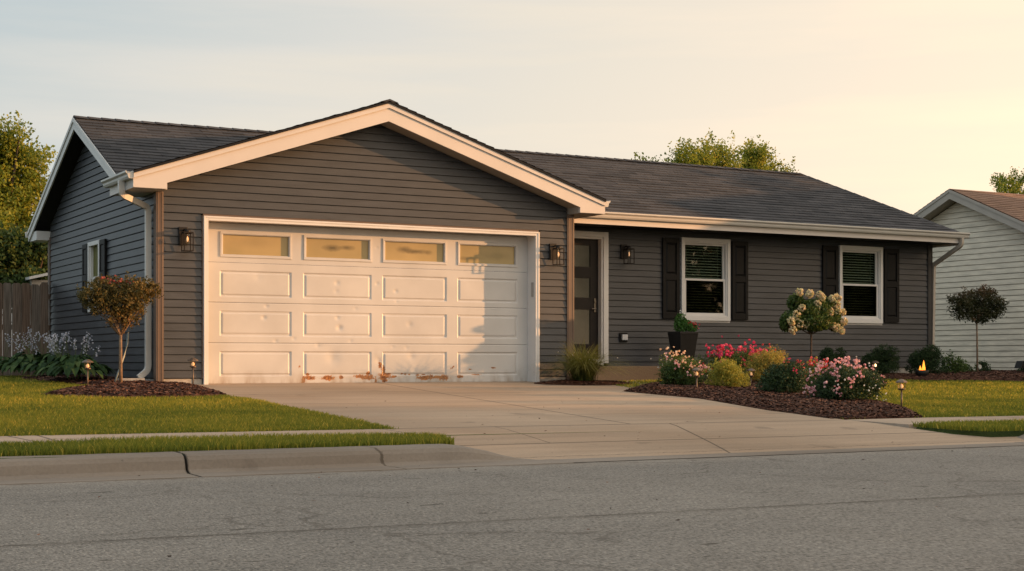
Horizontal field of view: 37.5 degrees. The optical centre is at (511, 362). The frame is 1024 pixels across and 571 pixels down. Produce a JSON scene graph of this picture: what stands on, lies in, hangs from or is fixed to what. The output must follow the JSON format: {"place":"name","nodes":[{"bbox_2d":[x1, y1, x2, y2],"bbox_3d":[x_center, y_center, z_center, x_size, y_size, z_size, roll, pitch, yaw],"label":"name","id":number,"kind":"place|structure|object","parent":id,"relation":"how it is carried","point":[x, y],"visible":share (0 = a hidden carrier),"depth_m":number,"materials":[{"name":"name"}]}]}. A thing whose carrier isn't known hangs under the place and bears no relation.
{"place":"outdoors","nodes":[
{"label":"outdoors","id":0,"kind":"place"},
{"bbox_2d":[0,429,422,442],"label":"sidewalk","id":1,"kind":"structure","parent":0,"point":[51,438],"depth_m":11.04,"materials":[{"name":"concrete"}]},
{"bbox_2d":[0,445,1023,570],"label":"road","id":2,"kind":"structure","parent":0,"point":[808,512],"depth_m":6.76,"materials":[{"name":"grey asphalt"}]},
{"bbox_2d":[555,442,1023,461],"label":"kerb","id":3,"kind":"structure","parent":2,"relation":"on","point":[778,452],"depth_m":11.57,"materials":[{"name":"concrete"}]},
{"bbox_2d":[0,396,1023,458],"bbox_3d":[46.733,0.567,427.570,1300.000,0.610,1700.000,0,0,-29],"label":"ground","id":4,"kind":"structure","parent":0,"point":[992,433],"depth_m":13.65,"materials":[{"name":"grey concrete"}]},
{"bbox_2d":[0,333,20,373],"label":"hosta","id":5,"kind":"object","parent":4,"relation":"on","point":[5,358],"visible":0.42,"depth_m":23.13,"materials":[{"name":"green plant"}]},
{"bbox_2d":[0,220,47,285],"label":"maple tree","id":6,"kind":"object","parent":4,"relation":"on","point":[22,258],"visible":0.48,"depth_m":27.73,"materials":[{"name":"green plant"}]},
{"bbox_2d":[0,282,49,375],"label":"wooden fence","id":7,"kind":"object","parent":4,"relation":"on","point":[24,307],"visible":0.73,"depth_m":24.30,"materials":[{"name":"brown wood"}]},
{"bbox_2d":[0,110,57,232],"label":"maple tree","id":8,"kind":"object","parent":4,"relation":"on","point":[20,196],"visible":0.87,"depth_m":31.62,"materials":[{"name":"green plant"}]},
{"bbox_2d":[0,327,61,374],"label":"hosta","id":9,"kind":"object","parent":4,"relation":"on","point":[18,360],"visible":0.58,"depth_m":21.89,"materials":[{"name":"green plant"}]},
{"bbox_2d":[25,273,47,285],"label":"shed","id":10,"kind":"structure","parent":4,"relation":"on","point":[38,282],"depth_m":27.27,"materials":[{"name":"white paint"}]},
{"bbox_2d":[0,452,197,484],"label":"kerb","id":11,"kind":"structure","parent":4,"relation":"on","point":[14,470],"depth_m":9.13,"materials":[{"name":"concrete"}]},
{"bbox_2d":[25,375,224,398],"bbox_3d":[-4.997,0.300,18.917,2.046,0.260,6.221,0,0,-21],"label":"mulch bed","id":12,"kind":"object","parent":4,"relation":"on","point":[105,393],"visible":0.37,"depth_m":17.01,"materials":[{"name":"brown wood"}]},
{"bbox_2d":[13,331,92,374],"bbox_3d":[-6.272,-0.125,20.828,1.169,0.615,1.127,0,0,-29],"label":"hosta","id":13,"kind":"object","parent":12,"relation":"on","point":[43,360],"visible":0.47,"depth_m":20.65,"materials":[{"name":"green plant"}]},
{"bbox_2d":[32,332,115,378],"bbox_3d":[-5.650,-0.093,19.474,1.010,0.615,1.077,0,0,-29],"label":"hosta","id":14,"kind":"object","parent":12,"relation":"on","point":[68,364],"visible":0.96,"depth_m":19.30,"materials":[{"name":"green plant"}]},
{"bbox_2d":[82,359,93,383],"bbox_3d":[-5.070,0.161,18.025,0.129,0.392,0.129,0,0,-29],"label":"path light","id":15,"kind":"object","parent":12,"relation":"on","point":[87,365],"visible":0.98,"depth_m":18.00,"materials":[{"name":"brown metal"}]},
{"bbox_2d":[76,271,163,381],"bbox_3d":[-4.829,-0.392,18.599,1.090,1.474,0.575,0,0,-29],"label":"ornamental tree","id":16,"kind":"object","parent":12,"relation":"on","point":[114,294],"visible":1,"depth_m":18.54,"materials":[{"name":"green plant"}]},
{"bbox_2d":[115,330,129,380],"bbox_3d":[-4.915,-0.076,19.012,0.032,0.669,0.228,0,0,44],"label":"tree trunk","id":17,"kind":"object","parent":12,"relation":"on","point":[123,355],"visible":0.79,"depth_m":19.04,"materials":[{"name":"brown plant"}]},
{"bbox_2d":[117,378,144,380],"bbox_3d":[-4.869,0.218,19.280,0.324,0.030,0.151,0,0,-22],"label":"splash block","id":18,"kind":"object","parent":12,"relation":"on","point":[128,379],"depth_m":19.22,"materials":[{"name":"concrete"}]},
{"bbox_2d":[188,358,197,383],"bbox_3d":[-4.020,0.141,19.015,0.129,0.392,0.129,0,0,-29],"label":"path light","id":19,"kind":"object","parent":12,"relation":"on","point":[192,364],"visible":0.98,"depth_m":19.00,"materials":[{"name":"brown metal"}]},
{"bbox_2d":[0,374,453,456],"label":"grass","id":20,"kind":"structure","parent":4,"relation":"on","point":[28,407],"depth_m":11.98,"materials":[{"name":"green plant"}]},
{"bbox_2d":[177,444,572,476],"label":"kerb","id":21,"kind":"structure","parent":4,"relation":"on","point":[215,463],"depth_m":9.92,"materials":[{"name":"concrete"}]},
{"bbox_2d":[25,99,969,384],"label":"ranch house","id":22,"kind":"structure","parent":4,"relation":"on","point":[387,241],"depth_m":21.82,"materials":[{"name":"grey"}]},
{"bbox_2d":[88,240,98,311],"bbox_3d":[-6.083,-1.255,22.083,0.095,1.030,0.670,0,0,-29],"label":"window","id":23,"kind":"structure","parent":22,"relation":"in","point":[93,247],"depth_m":22.29,"materials":[{"name":"white paint"}]},
{"bbox_2d":[178,227,193,251],"bbox_3d":[-4.193,-1.585,19.408,0.144,0.320,0.194,0,0,-29],"label":"wall lantern","id":24,"kind":"object","parent":22,"relation":"attached to","point":[183,232],"depth_m":19.44,"materials":[{"name":"brown metal"}]},
{"bbox_2d":[208,222,526,383],"bbox_3d":[-1.944,-0.776,21.088,4.944,2.161,0.088,0,0,-29],"label":"garage door","id":25,"kind":"structure","parent":22,"relation":"in","point":[287,304],"depth_m":20.99,"materials":[{"name":"white metal"}]},
{"bbox_2d":[549,243,563,264],"bbox_3d":[0.656,-1.585,22.129,0.144,0.320,0.194,0,0,-29],"label":"wall lantern","id":26,"kind":"object","parent":22,"relation":"attached to","point":[554,253],"depth_m":22.16,"materials":[{"name":"brown metal"}]},
{"bbox_2d":[574,239,597,358],"bbox_3d":[0.958,-1.003,23.891,0.975,1.915,0.109,0,0,-29],"label":"front door","id":27,"kind":"structure","parent":22,"relation":"in","point":[585,250],"depth_m":24.04,"materials":[{"name":"paint"}]},
{"bbox_2d":[619,333,627,341],"bbox_3d":[1.799,-0.400,24.238,0.150,0.150,0.055,0,0,-29],"label":"outlet box","id":28,"kind":"object","parent":22,"relation":"attached to","point":[623,337],"visible":1,"depth_m":24.23,"materials":[{"name":"white plastic"}]},
{"bbox_2d":[621,244,634,263],"bbox_3d":[1.852,-1.735,24.188,0.144,0.320,0.194,0,0,-29],"label":"wall lantern","id":29,"kind":"object","parent":22,"relation":"attached to","point":[624,248],"depth_m":24.22,"materials":[{"name":"brown metal"}]},
{"bbox_2d":[668,310,699,361],"bbox_3d":[2.756,-0.389,24.091,0.422,0.894,0.350,0,0,-29],"label":"planter","id":30,"kind":"object","parent":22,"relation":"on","point":[684,337],"visible":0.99,"depth_m":23.98,"materials":[{"name":"black plastic"}]},
{"bbox_2d":[680,237,729,322],"bbox_3d":[3.148,-1.357,25.179,1.019,1.395,0.325,0,0,-29],"label":"window","id":31,"kind":"structure","parent":22,"relation":"in","point":[705,262],"depth_m":25.26,"materials":[{"name":"white paint"}]},
{"bbox_2d":[838,245,882,324],"bbox_3d":[6.109,-1.357,26.841,1.029,1.395,0.325,0,0,-29],"label":"window","id":32,"kind":"structure","parent":22,"relation":"in","point":[860,267],"depth_m":26.93,"materials":[{"name":"white paint"}]},
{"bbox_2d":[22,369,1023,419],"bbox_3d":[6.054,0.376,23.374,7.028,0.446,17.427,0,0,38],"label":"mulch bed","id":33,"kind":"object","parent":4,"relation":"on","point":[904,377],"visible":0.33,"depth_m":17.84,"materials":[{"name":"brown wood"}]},
{"bbox_2d":[650,346,708,384],"bbox_3d":[2.315,0.094,20.421,0.789,0.621,0.789,0,0,-29],"label":"rose bush","id":34,"kind":"object","parent":33,"relation":"on","point":[678,371],"visible":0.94,"depth_m":20.29,"materials":[{"name":"green plant"}]},
{"bbox_2d":[691,367,701,386],"bbox_3d":[2.351,0.252,19.208,0.129,0.372,0.129,0,0,-29],"label":"path light","id":35,"kind":"object","parent":33,"relation":"on","point":[696,369],"visible":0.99,"depth_m":19.18,"materials":[{"name":"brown metal"}]},
{"bbox_2d":[702,356,750,386],"bbox_3d":[2.846,0.173,20.017,0.696,0.507,0.608,0,0,-29],"label":"golden shrub","id":36,"kind":"object","parent":33,"relation":"on","point":[727,372],"visible":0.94,"depth_m":19.89,"materials":[{"name":"yellow plant"}]},
{"bbox_2d":[693,335,767,378],"bbox_3d":[3.301,-0.036,22.400,1.418,0.758,1.162,0,0,-29],"label":"red flower shrub","id":37,"kind":"object","parent":33,"relation":"on","point":[737,355],"visible":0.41,"depth_m":22.24,"materials":[{"name":"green plant"}]},
{"bbox_2d":[747,368,755,381],"bbox_3d":[3.372,0.236,21.271,0.129,0.302,0.129,0,0,-29],"label":"path light","id":38,"kind":"object","parent":33,"relation":"on","point":[752,370],"visible":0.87,"depth_m":21.25,"materials":[{"name":"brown metal"}]},
{"bbox_2d":[741,343,789,381],"bbox_3d":[3.648,0.051,21.554,0.843,0.650,0.780,0,0,-29],"label":"orange shrub","id":39,"kind":"object","parent":33,"relation":"on","point":[765,359],"visible":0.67,"depth_m":21.45,"materials":[{"name":"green plant"}]},
{"bbox_2d":[754,358,812,392],"bbox_3d":[3.358,0.207,18.711,0.720,0.531,0.668,0,0,-29],"label":"dark shrub","id":40,"kind":"object","parent":33,"relation":"on","point":[784,377],"visible":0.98,"depth_m":18.59,"materials":[{"name":"green plant"}]},
{"bbox_2d":[787,356,832,386],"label":"orange flower shrub","id":41,"kind":"object","parent":33,"relation":"on","point":[812,369],"visible":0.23,"depth_m":20.43,"materials":[{"name":"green plant"}]},
{"bbox_2d":[779,288,847,366],"bbox_3d":[4.576,-0.372,22.938,1.190,1.496,0.522,0,0,-29],"label":"hydrangea tree","id":42,"kind":"object","parent":33,"relation":"on","point":[822,312],"visible":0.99,"depth_m":22.82,"materials":[{"name":"white plant"}]},
{"bbox_2d":[818,346,846,368],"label":"boxwood","id":43,"kind":"object","parent":33,"relation":"on","point":[825,354],"visible":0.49,"depth_m":25.62,"materials":[{"name":"green plant"}]},
{"bbox_2d":[802,356,890,400],"bbox_3d":[3.824,0.225,17.264,1.088,0.596,0.970,0,0,-29],"label":"rose bush","id":44,"kind":"object","parent":33,"relation":"on","point":[841,381],"visible":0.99,"depth_m":17.06,"materials":[{"name":"pink plant"}]},
{"bbox_2d":[860,344,900,373],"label":"boxwood","id":45,"kind":"object","parent":33,"relation":"on","point":[882,356],"visible":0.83,"depth_m":26.02,"materials":[{"name":"green plant"}]},
{"bbox_2d":[895,379,907,405],"bbox_3d":[4.300,0.367,16.655,0.129,0.362,0.129,0,0,-29],"label":"path light","id":46,"kind":"object","parent":33,"relation":"on","point":[900,381],"visible":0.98,"depth_m":16.63,"materials":[{"name":"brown metal"}]},
{"bbox_2d":[915,361,928,375],"bbox_3d":[7.002,0.123,25.774,0.227,0.320,0.230,0,0,-29],"label":"fire bowl","id":47,"kind":"object","parent":33,"relation":"on","point":[922,372],"visible":0.88,"depth_m":25.70,"materials":[{"name":"brown metal"}]},
{"bbox_2d":[904,344,947,373],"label":"boxwood","id":48,"kind":"object","parent":33,"relation":"on","point":[916,359],"visible":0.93,"depth_m":26.46,"materials":[{"name":"green plant"}]},
{"bbox_2d":[942,349,971,372],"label":"weed plant","id":49,"kind":"object","parent":33,"relation":"on","point":[955,366],"visible":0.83,"depth_m":27.25,"materials":[{"name":"green plant"}]},
{"bbox_2d":[950,364,975,370],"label":"plant","id":50,"kind":"object","parent":33,"relation":"on","point":[969,368],"visible":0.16,"depth_m":28.27,"materials":[{"name":"green plant"}]},
{"bbox_2d":[946,284,1009,371],"bbox_3d":[8.656,-0.589,28.149,1.532,1.766,0.597,0,0,-29],"label":"ornamental tree","id":51,"kind":"object","parent":33,"relation":"on","point":[976,309],"visible":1,"depth_m":28.07,"materials":[{"name":"green plant"}]},
{"bbox_2d":[974,360,991,370],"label":"plant","id":52,"kind":"object","parent":33,"relation":"on","point":[984,365],"visible":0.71,"depth_m":28.72,"materials":[{"name":"green plant"}]},
{"bbox_2d":[1014,361,1023,371],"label":"landscape light","id":53,"kind":"object","parent":33,"relation":"on","point":[1019,364],"visible":0.88,"depth_m":28.35,"materials":[{"name":"brown metal"}]},
{"bbox_2d":[631,128,750,167],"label":"maple tree","id":54,"kind":"object","parent":4,"relation":"on","point":[719,155],"visible":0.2,"depth_m":41.41,"materials":[{"name":"green plant"}]},
{"bbox_2d":[735,135,798,172],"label":"maple tree","id":55,"kind":"object","parent":4,"relation":"on","point":[759,155],"visible":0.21,"depth_m":43.82,"materials":[{"name":"green plant"}]},
{"bbox_2d":[913,189,1023,369],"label":"neighbour house","id":56,"kind":"structure","parent":4,"relation":"on","point":[990,252],"depth_m":31.55,"materials":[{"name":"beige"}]},
{"bbox_2d":[989,166,1023,193],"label":"maple tree","id":57,"kind":"object","parent":4,"relation":"on","point":[1014,182],"visible":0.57,"depth_m":53.49,"materials":[{"name":"green plant"}]},
{"bbox_2d":[0,0,1023,214],"label":"sky","id":58,"kind":"structure","parent":0,"point":[899,104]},
{"bbox_2d":[195,380,1023,459],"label":"driveway","id":59,"kind":"structure","parent":0,"point":[462,412],"depth_m":13.78,"materials":[{"name":"concrete"}]},
{"bbox_2d":[534,380,631,384],"bbox_3d":[1.034,0.311,21.759,1.560,0.125,1.040,0,0,-29],"label":"mulch bed","id":60,"kind":"object","parent":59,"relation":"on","point":[575,383],"visible":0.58,"depth_m":21.43,"materials":[{"name":"brown wood"}]},
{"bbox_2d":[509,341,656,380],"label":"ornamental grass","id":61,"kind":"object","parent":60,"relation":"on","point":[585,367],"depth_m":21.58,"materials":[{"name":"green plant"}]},
{"bbox_2d":[616,378,1023,431],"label":"grass","id":62,"kind":"structure","parent":0,"point":[948,398],"depth_m":18.59,"materials":[{"name":"green plant"}]},
{"bbox_2d":[850,416,1023,428],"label":"sidewalk","id":63,"kind":"structure","parent":0,"point":[904,422],"depth_m":14.72,"materials":[{"name":"concrete"}]}
]}

